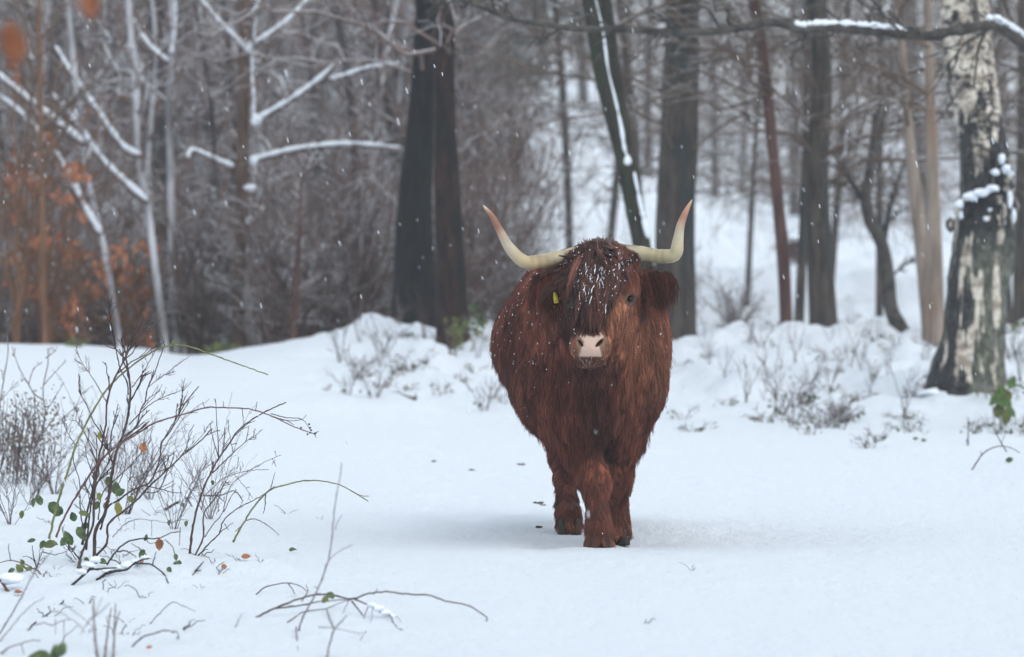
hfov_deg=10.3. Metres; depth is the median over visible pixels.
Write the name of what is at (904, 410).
dry stem
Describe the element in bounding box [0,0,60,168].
pale sapling
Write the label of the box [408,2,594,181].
bare tree
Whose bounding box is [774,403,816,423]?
bramble clump
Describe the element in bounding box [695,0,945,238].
bare tree
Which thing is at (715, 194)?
bare tree
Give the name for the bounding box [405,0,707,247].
bare tree
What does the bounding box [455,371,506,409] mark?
bramble clump
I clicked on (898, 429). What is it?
bramble clump
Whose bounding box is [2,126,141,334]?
bare shrub
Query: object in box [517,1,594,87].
bare tree
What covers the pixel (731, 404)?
bramble clump
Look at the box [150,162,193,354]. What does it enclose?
birch sapling
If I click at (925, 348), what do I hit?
dry stem
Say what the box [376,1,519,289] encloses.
thin tree
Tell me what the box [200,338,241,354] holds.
green clump
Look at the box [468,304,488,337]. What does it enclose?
green clump
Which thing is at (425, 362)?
bramble clump
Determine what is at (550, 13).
sky
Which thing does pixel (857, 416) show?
bramble clump
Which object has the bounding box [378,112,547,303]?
bare shrub
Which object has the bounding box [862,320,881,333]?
bramble clump
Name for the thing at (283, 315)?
bare shrub
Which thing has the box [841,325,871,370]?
dry stem
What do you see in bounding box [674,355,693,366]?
bramble clump
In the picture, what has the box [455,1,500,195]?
thin tree
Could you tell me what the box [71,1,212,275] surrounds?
pale sapling
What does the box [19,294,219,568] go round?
bare shrub
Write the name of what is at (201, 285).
bare shrub
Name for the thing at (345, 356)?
bramble clump
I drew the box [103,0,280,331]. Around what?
thin tree
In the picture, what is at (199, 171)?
pale sapling
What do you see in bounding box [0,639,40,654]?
bramble
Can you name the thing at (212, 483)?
bare shrub
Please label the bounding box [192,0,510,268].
bare tree
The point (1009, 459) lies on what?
fallen leaf
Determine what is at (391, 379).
bramble clump
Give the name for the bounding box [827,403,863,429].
bramble clump
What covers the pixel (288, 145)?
bare shrub
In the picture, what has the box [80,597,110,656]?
twig
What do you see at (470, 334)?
dry stem
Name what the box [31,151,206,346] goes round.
bare shrub
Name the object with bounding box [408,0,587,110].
pine tree
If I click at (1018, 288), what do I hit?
grey tree
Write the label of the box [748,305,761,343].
dry stem
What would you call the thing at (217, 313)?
bare shrub
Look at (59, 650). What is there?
bramble
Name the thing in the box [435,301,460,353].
dry stem
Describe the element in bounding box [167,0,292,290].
thin tree
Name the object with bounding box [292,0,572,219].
bare tree
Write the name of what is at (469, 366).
bramble clump
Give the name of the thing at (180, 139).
bare tree
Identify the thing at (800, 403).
bramble clump
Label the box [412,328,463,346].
bramble clump
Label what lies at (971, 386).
bramble clump
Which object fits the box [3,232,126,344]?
beech shrub
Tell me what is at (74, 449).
bramble
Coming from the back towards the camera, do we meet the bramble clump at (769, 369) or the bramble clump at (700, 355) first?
the bramble clump at (700, 355)
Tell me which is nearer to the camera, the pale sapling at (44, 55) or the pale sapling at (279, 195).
the pale sapling at (279, 195)
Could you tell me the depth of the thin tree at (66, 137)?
73.90 m
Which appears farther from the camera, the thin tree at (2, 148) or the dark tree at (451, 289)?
the thin tree at (2, 148)
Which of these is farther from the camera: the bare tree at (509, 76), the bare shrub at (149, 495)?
the bare tree at (509, 76)
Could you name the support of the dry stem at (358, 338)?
on the ground
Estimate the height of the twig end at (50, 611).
0.051 m
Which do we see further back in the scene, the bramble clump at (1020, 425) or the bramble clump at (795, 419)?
the bramble clump at (795, 419)
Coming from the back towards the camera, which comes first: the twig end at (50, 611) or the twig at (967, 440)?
the twig at (967, 440)
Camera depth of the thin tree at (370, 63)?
68.61 m
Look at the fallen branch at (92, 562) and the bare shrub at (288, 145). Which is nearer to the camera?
the fallen branch at (92, 562)
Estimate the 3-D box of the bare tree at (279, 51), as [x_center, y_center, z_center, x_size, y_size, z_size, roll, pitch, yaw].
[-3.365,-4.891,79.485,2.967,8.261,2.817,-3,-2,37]
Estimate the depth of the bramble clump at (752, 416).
38.22 m
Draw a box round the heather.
[0,335,91,493]
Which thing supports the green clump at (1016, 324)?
on the ground
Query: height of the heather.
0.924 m
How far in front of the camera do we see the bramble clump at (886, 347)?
43.42 m
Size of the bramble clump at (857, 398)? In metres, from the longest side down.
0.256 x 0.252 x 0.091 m
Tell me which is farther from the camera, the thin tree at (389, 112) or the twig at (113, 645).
the thin tree at (389, 112)
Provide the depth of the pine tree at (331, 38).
109.85 m
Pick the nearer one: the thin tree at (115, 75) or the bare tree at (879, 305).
the bare tree at (879, 305)
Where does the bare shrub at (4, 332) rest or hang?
on the ground
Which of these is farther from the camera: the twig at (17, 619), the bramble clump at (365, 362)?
the bramble clump at (365, 362)
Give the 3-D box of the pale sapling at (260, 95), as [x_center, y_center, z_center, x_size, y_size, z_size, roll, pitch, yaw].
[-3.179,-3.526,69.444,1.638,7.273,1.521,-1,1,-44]
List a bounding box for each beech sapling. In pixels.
[0,0,100,67]
[4,0,143,343]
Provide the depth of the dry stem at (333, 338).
42.30 m
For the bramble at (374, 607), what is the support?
on the ground
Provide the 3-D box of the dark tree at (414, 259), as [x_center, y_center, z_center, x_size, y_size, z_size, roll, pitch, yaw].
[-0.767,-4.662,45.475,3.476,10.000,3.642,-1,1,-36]
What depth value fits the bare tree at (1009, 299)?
52.41 m
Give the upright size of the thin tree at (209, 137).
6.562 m
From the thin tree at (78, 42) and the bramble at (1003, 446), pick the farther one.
the thin tree at (78, 42)
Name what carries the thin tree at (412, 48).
on the ground
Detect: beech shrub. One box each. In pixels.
[0,0,154,343]
[0,61,160,343]
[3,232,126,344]
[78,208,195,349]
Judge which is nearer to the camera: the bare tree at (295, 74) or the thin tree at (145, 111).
the thin tree at (145, 111)
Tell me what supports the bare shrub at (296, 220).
on the ground
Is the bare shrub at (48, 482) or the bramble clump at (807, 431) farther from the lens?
the bramble clump at (807, 431)
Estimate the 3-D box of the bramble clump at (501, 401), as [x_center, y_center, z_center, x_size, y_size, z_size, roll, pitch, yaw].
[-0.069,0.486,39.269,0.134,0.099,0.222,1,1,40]
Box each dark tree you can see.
[137,0,483,328]
[177,0,577,348]
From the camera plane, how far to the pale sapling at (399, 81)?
61.30 m
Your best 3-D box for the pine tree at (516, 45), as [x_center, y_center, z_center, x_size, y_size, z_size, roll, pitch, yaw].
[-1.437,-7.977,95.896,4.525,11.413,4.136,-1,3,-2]
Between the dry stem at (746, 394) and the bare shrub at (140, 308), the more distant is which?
the bare shrub at (140, 308)
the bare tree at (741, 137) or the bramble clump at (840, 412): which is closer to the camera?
the bramble clump at (840, 412)
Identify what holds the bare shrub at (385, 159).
on the ground
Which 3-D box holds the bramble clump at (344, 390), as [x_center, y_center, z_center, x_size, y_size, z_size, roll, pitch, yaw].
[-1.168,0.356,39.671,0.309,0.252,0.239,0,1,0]
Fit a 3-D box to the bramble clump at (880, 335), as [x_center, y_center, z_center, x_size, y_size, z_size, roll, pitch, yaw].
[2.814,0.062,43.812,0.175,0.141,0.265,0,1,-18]
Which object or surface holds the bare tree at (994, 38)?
on the ground
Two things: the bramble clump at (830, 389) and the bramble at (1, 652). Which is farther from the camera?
the bramble clump at (830, 389)
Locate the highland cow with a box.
[483,200,691,547]
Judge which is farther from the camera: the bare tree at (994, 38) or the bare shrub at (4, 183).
the bare tree at (994, 38)
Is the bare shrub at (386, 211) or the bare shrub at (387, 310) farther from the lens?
the bare shrub at (386, 211)
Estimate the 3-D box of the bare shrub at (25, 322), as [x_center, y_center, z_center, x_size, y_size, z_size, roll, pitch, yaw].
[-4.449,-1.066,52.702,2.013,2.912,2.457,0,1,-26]
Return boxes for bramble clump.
[324,363,366,395]
[327,344,384,380]
[344,356,380,365]
[348,362,410,397]
[352,365,380,378]
[359,327,402,357]
[367,369,404,387]
[372,321,413,339]
[383,299,419,321]
[383,348,438,372]
[388,381,419,390]
[395,348,416,359]
[399,360,439,371]
[407,333,437,339]
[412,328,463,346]
[428,379,453,395]
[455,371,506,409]
[464,361,492,372]
[480,375,504,398]
[489,395,507,404]
[666,404,699,419]
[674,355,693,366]
[675,421,716,431]
[698,350,715,358]
[714,395,738,405]
[740,411,766,420]
[742,319,774,348]
[749,403,781,422]
[751,362,780,377]
[758,367,820,417]
[763,313,783,327]
[768,382,817,405]
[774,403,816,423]
[775,392,827,427]
[788,389,819,404]
[789,371,830,386]
[794,394,842,427]
[796,419,826,434]
[803,341,852,360]
[805,401,838,428]
[806,391,856,425]
[815,403,860,423]
[821,384,845,391]
[822,365,846,372]
[823,384,868,418]
[825,400,849,412]
[827,312,860,326]
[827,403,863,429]
[834,406,864,423]
[846,391,877,400]
[848,425,894,448]
[853,347,893,381]
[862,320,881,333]
[862,328,884,342]
[866,425,889,440]
[877,340,903,352]
[879,334,902,342]
[881,409,919,419]
[882,420,915,429]
[894,411,928,432]
[902,379,927,397]
[909,332,938,347]
[960,416,992,433]
[969,370,1018,398]
[972,413,1014,433]
[982,377,1023,399]
[1006,313,1023,359]
[1008,416,1023,434]
[1014,416,1023,432]
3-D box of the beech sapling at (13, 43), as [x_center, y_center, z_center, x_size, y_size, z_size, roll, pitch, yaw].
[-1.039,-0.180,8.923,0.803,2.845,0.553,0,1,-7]
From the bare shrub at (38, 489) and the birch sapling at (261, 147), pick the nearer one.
the bare shrub at (38, 489)
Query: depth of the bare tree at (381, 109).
75.81 m
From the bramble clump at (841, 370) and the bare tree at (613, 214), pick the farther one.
the bare tree at (613, 214)
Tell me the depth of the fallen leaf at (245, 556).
20.31 m
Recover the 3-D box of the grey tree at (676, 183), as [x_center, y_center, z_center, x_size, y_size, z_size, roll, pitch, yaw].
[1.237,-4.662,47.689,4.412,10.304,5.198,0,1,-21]
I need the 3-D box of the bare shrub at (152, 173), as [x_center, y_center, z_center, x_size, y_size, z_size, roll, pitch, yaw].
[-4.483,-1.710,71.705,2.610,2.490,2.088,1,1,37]
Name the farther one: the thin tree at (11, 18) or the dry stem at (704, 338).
the thin tree at (11, 18)
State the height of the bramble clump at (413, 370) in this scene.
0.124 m
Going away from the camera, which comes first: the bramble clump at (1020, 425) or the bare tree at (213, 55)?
the bramble clump at (1020, 425)
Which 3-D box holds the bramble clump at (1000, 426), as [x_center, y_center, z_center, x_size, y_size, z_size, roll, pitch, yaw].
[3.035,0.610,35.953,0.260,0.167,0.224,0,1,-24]
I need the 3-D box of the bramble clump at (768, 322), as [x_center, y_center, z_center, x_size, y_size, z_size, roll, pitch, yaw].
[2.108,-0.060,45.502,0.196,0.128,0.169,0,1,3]
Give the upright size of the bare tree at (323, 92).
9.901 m
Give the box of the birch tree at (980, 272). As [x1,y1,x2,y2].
[917,0,1019,395]
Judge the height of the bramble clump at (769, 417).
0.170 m
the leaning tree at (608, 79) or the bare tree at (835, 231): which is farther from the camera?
the bare tree at (835, 231)
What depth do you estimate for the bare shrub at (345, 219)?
51.69 m
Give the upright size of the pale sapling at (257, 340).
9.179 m
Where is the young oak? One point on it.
(243, 121)
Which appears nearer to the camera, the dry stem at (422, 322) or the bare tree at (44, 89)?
the dry stem at (422, 322)
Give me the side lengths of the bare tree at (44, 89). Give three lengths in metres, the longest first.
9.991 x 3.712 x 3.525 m
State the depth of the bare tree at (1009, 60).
71.46 m
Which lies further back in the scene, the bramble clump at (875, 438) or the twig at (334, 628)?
the bramble clump at (875, 438)
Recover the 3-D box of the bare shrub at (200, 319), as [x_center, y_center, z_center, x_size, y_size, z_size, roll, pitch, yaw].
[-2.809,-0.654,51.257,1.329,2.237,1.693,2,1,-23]
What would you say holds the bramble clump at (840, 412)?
on the ground
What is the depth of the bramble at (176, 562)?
20.25 m
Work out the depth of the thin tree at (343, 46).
52.37 m
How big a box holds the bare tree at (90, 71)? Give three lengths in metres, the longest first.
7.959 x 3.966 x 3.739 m
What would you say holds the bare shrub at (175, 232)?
on the ground
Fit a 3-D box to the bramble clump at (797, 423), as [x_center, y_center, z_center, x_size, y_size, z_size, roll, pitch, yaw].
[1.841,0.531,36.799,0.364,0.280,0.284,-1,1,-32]
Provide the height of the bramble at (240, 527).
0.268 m
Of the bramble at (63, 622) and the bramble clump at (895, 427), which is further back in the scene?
the bramble clump at (895, 427)
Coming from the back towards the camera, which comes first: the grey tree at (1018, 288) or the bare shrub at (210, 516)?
the grey tree at (1018, 288)
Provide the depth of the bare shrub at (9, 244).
50.61 m
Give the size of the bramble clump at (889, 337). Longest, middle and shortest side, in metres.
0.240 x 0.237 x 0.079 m
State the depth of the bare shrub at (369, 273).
50.37 m
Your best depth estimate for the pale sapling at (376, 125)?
59.82 m
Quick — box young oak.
[157,0,404,349]
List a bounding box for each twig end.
[37,606,66,616]
[182,619,204,630]
[184,548,213,555]
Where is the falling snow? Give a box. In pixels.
[3,6,1021,652]
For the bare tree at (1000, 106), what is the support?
on the ground
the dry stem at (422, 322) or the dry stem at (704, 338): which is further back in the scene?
the dry stem at (422, 322)
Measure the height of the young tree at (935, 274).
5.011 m
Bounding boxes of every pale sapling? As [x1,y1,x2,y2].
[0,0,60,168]
[0,0,181,248]
[12,0,116,177]
[60,0,218,348]
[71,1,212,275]
[127,1,232,286]
[177,0,332,345]
[178,0,370,300]
[196,1,294,174]
[283,0,478,249]
[304,1,412,152]
[319,0,464,240]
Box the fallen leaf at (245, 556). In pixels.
[241,553,249,558]
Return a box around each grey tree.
[337,0,935,339]
[612,0,1023,327]
[730,0,1023,324]
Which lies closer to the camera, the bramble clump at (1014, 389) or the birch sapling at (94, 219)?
the bramble clump at (1014, 389)
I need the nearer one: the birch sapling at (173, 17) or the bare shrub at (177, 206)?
the birch sapling at (173, 17)
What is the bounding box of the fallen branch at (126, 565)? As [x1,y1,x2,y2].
[90,543,171,582]
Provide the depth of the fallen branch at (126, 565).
20.07 m
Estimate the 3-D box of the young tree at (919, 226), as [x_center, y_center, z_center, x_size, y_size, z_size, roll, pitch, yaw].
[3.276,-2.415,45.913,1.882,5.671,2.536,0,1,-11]
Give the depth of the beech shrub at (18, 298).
47.40 m
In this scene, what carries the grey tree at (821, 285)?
on the ground
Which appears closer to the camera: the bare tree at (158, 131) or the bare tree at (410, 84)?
the bare tree at (158, 131)
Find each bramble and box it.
[0,544,66,574]
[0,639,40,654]
[28,642,66,656]
[35,603,96,642]
[48,337,267,538]
[55,401,318,537]
[106,519,188,564]
[232,474,367,542]
[256,582,308,601]
[256,588,487,639]
[971,422,1019,469]
[989,372,1023,425]
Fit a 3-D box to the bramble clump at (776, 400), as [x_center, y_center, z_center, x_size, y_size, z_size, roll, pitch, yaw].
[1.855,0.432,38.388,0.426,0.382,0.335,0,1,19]
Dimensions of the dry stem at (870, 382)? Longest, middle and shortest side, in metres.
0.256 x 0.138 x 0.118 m
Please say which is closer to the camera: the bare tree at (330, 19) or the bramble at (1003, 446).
the bramble at (1003, 446)
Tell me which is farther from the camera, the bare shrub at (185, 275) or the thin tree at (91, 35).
the thin tree at (91, 35)
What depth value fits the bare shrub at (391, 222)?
57.66 m
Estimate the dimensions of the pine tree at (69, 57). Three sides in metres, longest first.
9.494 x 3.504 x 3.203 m
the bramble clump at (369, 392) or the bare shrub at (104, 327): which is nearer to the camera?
the bramble clump at (369, 392)
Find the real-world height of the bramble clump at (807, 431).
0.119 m
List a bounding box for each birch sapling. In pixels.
[0,0,163,346]
[33,0,226,352]
[75,0,236,352]
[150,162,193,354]
[225,98,288,323]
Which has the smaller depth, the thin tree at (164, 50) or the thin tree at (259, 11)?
the thin tree at (164, 50)
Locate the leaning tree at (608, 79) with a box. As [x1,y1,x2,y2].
[559,0,782,267]
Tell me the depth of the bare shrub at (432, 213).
59.20 m
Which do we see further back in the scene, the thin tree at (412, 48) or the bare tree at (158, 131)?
the thin tree at (412, 48)
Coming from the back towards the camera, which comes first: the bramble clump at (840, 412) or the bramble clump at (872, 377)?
the bramble clump at (872, 377)
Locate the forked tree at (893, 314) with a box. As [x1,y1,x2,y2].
[829,39,918,332]
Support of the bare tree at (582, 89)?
on the ground
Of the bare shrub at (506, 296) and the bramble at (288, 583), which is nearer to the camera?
the bramble at (288, 583)
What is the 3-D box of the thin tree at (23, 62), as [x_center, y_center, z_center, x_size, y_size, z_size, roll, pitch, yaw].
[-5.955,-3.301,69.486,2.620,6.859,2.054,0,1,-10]
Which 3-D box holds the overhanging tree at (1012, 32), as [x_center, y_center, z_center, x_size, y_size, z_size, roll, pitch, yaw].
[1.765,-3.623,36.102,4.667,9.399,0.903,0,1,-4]
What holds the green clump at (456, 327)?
on the ground
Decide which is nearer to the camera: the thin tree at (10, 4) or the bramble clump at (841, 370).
the bramble clump at (841, 370)
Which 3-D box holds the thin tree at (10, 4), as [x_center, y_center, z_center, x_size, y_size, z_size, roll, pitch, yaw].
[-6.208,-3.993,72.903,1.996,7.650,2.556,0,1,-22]
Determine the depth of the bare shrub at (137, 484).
26.03 m
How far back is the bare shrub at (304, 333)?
49.90 m
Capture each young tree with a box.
[794,0,951,345]
[816,0,1023,342]
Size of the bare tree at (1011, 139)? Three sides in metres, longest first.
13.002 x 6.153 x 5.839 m
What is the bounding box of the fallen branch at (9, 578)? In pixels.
[0,573,23,591]
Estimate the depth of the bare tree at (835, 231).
63.67 m
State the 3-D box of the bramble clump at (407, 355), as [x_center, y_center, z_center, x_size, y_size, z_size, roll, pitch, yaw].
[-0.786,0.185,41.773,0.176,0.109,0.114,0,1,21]
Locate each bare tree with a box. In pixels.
[0,0,83,228]
[0,0,217,342]
[0,0,332,351]
[0,3,130,166]
[0,61,144,254]
[1,0,153,218]
[4,0,221,227]
[22,4,183,197]
[28,0,212,173]
[32,1,216,175]
[56,2,294,240]
[73,0,388,351]
[120,0,363,242]
[183,0,365,208]
[185,0,359,175]
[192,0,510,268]
[204,0,341,233]
[209,0,411,191]
[256,0,406,227]
[256,0,580,298]
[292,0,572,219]
[293,6,525,196]
[306,0,510,251]
[389,0,790,250]
[405,0,603,270]
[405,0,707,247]
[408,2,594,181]
[411,1,583,205]
[488,0,798,240]
[515,3,635,85]
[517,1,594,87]
[518,0,850,257]
[550,0,663,103]
[554,0,750,177]
[578,0,782,179]
[616,0,1017,322]
[630,0,884,305]
[642,0,797,200]
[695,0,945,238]
[696,0,901,215]
[698,0,788,193]
[699,0,1015,279]
[703,0,1013,316]
[754,0,952,180]
[779,0,1017,149]
[785,1,1016,225]
[791,0,1017,324]
[829,0,1015,239]
[901,11,1017,226]
[902,0,1017,179]
[902,0,1017,207]
[943,19,1017,173]
[990,2,1017,147]
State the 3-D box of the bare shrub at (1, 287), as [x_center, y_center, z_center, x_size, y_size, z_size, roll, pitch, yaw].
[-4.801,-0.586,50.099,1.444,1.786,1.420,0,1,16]
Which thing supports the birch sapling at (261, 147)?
on the ground
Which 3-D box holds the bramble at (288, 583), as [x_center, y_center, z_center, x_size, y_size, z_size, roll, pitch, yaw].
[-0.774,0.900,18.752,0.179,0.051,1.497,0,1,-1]
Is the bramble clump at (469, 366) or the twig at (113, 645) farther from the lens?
the bramble clump at (469, 366)
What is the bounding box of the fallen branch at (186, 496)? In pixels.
[164,490,242,510]
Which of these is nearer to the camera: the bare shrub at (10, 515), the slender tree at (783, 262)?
the bare shrub at (10, 515)
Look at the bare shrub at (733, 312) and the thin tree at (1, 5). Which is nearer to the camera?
the bare shrub at (733, 312)
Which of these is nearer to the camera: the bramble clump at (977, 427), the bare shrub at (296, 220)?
the bramble clump at (977, 427)
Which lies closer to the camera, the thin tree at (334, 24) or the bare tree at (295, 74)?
the thin tree at (334, 24)
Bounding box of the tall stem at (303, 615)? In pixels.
[295,462,351,650]
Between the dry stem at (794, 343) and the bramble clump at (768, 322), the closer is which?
the dry stem at (794, 343)
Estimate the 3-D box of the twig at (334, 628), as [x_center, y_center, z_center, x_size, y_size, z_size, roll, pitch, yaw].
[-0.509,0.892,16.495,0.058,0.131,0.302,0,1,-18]
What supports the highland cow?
on the ground
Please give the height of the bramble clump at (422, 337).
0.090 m
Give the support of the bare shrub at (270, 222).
on the ground
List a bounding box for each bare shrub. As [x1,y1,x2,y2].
[0,57,136,343]
[0,77,125,309]
[0,110,68,291]
[0,127,168,344]
[0,157,73,343]
[0,169,53,343]
[0,191,56,334]
[0,443,48,524]
[1,205,108,343]
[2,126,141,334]
[3,425,94,504]
[4,397,90,493]
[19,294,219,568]
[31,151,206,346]
[45,208,155,345]
[53,356,160,491]
[72,173,190,300]
[79,101,228,255]
[84,158,268,351]
[85,400,200,499]
[93,160,213,269]
[102,174,213,292]
[103,398,209,514]
[104,225,192,347]
[127,134,268,354]
[130,441,216,528]
[136,170,308,344]
[141,49,346,238]
[159,394,257,518]
[175,142,272,250]
[175,153,341,337]
[175,205,224,338]
[184,398,285,555]
[188,64,411,340]
[202,162,366,344]
[204,174,332,302]
[231,69,488,327]
[232,148,393,335]
[250,86,462,332]
[262,189,361,294]
[293,74,486,255]
[308,196,393,326]
[323,148,472,316]
[329,148,476,302]
[333,67,577,321]
[343,29,603,320]
[365,0,576,237]
[367,159,491,308]
[374,151,536,318]
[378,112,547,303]
[474,222,557,319]
[606,230,709,319]
[695,256,773,327]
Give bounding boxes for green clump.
[65,336,90,346]
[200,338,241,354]
[425,316,486,351]
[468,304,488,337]
[1005,321,1023,333]
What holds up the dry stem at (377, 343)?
on the ground
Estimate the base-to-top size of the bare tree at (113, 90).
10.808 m
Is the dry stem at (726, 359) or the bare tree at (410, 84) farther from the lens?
the bare tree at (410, 84)
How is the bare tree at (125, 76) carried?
on the ground
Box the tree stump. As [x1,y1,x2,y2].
[771,234,797,262]
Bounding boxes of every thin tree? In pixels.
[0,0,62,340]
[0,0,100,195]
[0,0,120,156]
[0,0,126,241]
[0,0,144,239]
[0,1,81,126]
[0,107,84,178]
[1,0,147,260]
[27,0,256,343]
[48,0,225,353]
[62,0,146,155]
[64,0,142,211]
[80,0,264,232]
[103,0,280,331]
[111,0,318,350]
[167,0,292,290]
[209,3,271,150]
[215,0,330,78]
[259,0,406,322]
[260,0,412,265]
[266,0,411,206]
[274,0,364,258]
[287,0,361,210]
[314,0,518,235]
[317,0,455,203]
[339,0,539,257]
[355,7,469,86]
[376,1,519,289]
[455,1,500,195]
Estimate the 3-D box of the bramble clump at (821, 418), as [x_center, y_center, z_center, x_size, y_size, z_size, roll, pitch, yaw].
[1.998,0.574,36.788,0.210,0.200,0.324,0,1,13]
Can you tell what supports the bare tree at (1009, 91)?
on the ground
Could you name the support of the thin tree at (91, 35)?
on the ground
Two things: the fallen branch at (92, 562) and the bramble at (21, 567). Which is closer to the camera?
the fallen branch at (92, 562)
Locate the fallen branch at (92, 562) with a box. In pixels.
[14,556,100,630]
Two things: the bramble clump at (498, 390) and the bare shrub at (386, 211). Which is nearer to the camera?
the bramble clump at (498, 390)
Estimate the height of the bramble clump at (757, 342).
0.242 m
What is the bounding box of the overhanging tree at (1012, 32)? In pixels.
[424,0,1023,137]
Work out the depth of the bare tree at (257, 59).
80.92 m
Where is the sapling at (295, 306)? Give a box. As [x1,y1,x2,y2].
[277,144,329,339]
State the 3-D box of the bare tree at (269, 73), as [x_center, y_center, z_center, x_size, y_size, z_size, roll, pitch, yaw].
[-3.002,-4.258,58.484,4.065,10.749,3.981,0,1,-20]
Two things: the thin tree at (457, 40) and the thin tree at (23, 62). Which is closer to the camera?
the thin tree at (457, 40)
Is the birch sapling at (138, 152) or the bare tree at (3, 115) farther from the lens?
the bare tree at (3, 115)
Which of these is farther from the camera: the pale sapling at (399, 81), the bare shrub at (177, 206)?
the bare shrub at (177, 206)
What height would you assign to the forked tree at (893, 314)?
2.952 m
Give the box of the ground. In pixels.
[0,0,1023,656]
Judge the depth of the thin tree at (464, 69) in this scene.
64.29 m
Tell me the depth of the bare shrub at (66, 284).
59.63 m
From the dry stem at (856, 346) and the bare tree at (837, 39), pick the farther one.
the bare tree at (837, 39)
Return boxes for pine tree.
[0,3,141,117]
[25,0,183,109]
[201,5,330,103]
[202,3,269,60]
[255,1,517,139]
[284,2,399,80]
[332,0,569,104]
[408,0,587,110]
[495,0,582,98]
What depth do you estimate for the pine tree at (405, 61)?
95.69 m
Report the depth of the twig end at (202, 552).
21.99 m
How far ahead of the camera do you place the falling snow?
23.93 m
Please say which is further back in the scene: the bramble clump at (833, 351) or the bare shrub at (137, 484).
the bramble clump at (833, 351)
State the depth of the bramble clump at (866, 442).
33.92 m
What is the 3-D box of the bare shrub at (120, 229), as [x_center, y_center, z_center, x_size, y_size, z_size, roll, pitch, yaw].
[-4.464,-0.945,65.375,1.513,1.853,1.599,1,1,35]
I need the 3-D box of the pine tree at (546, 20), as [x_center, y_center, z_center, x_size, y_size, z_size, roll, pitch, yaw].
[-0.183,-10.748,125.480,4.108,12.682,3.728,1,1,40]
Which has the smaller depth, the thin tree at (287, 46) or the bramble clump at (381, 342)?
the bramble clump at (381, 342)
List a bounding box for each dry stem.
[321,287,360,361]
[337,289,372,341]
[362,312,400,366]
[395,294,404,325]
[406,285,431,338]
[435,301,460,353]
[465,309,492,358]
[693,317,717,363]
[717,340,736,371]
[729,341,769,402]
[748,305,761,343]
[748,329,784,399]
[784,315,804,361]
[802,343,830,393]
[822,349,849,391]
[837,318,866,367]
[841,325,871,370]
[864,370,877,393]
[884,342,895,374]
[884,356,927,417]
[919,327,939,359]
[1005,321,1023,381]
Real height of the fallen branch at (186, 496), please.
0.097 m
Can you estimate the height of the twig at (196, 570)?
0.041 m
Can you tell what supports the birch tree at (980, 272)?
on the ground
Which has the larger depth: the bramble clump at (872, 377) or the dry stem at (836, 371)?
the bramble clump at (872, 377)
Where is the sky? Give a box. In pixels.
[521,0,1017,138]
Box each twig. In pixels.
[0,549,51,633]
[0,597,44,641]
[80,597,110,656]
[103,607,111,656]
[112,603,119,656]
[132,630,179,646]
[149,602,195,623]
[192,561,203,574]
[318,610,359,656]
[966,417,968,445]
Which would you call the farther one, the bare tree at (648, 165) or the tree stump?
the bare tree at (648, 165)
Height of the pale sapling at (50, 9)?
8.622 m
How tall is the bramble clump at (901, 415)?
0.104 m
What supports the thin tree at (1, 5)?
on the ground
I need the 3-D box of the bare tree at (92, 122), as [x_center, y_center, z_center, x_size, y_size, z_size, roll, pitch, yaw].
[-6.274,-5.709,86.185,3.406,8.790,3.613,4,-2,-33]
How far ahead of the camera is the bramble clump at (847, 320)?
46.21 m
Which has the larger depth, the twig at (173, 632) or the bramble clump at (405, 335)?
the bramble clump at (405, 335)
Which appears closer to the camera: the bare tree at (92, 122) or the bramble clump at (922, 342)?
the bramble clump at (922, 342)
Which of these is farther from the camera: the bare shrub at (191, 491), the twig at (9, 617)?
the bare shrub at (191, 491)
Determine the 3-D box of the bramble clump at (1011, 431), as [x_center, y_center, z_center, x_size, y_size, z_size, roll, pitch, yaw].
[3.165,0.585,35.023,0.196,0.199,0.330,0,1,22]
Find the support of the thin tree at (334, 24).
on the ground
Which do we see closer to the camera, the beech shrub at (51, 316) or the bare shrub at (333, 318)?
the beech shrub at (51, 316)
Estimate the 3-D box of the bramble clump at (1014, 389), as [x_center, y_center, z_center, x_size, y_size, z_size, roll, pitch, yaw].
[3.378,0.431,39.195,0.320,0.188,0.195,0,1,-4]
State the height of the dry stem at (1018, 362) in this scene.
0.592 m
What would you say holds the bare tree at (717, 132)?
on the ground
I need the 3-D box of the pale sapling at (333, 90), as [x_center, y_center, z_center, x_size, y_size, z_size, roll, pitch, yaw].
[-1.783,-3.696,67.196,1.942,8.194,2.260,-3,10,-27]
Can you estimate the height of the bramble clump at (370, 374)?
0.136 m
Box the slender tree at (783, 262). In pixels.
[474,0,794,322]
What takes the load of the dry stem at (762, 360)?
on the ground
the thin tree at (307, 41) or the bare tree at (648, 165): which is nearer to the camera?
the thin tree at (307, 41)
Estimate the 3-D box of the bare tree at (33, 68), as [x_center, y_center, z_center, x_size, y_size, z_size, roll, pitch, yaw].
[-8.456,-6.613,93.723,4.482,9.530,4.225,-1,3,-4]
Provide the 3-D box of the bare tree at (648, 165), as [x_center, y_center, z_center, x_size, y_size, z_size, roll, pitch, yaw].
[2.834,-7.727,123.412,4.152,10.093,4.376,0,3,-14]
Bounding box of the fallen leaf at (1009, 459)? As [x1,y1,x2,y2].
[1005,457,1012,462]
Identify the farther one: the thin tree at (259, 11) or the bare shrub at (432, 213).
the thin tree at (259, 11)
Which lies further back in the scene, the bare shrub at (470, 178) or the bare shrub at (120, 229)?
the bare shrub at (120, 229)

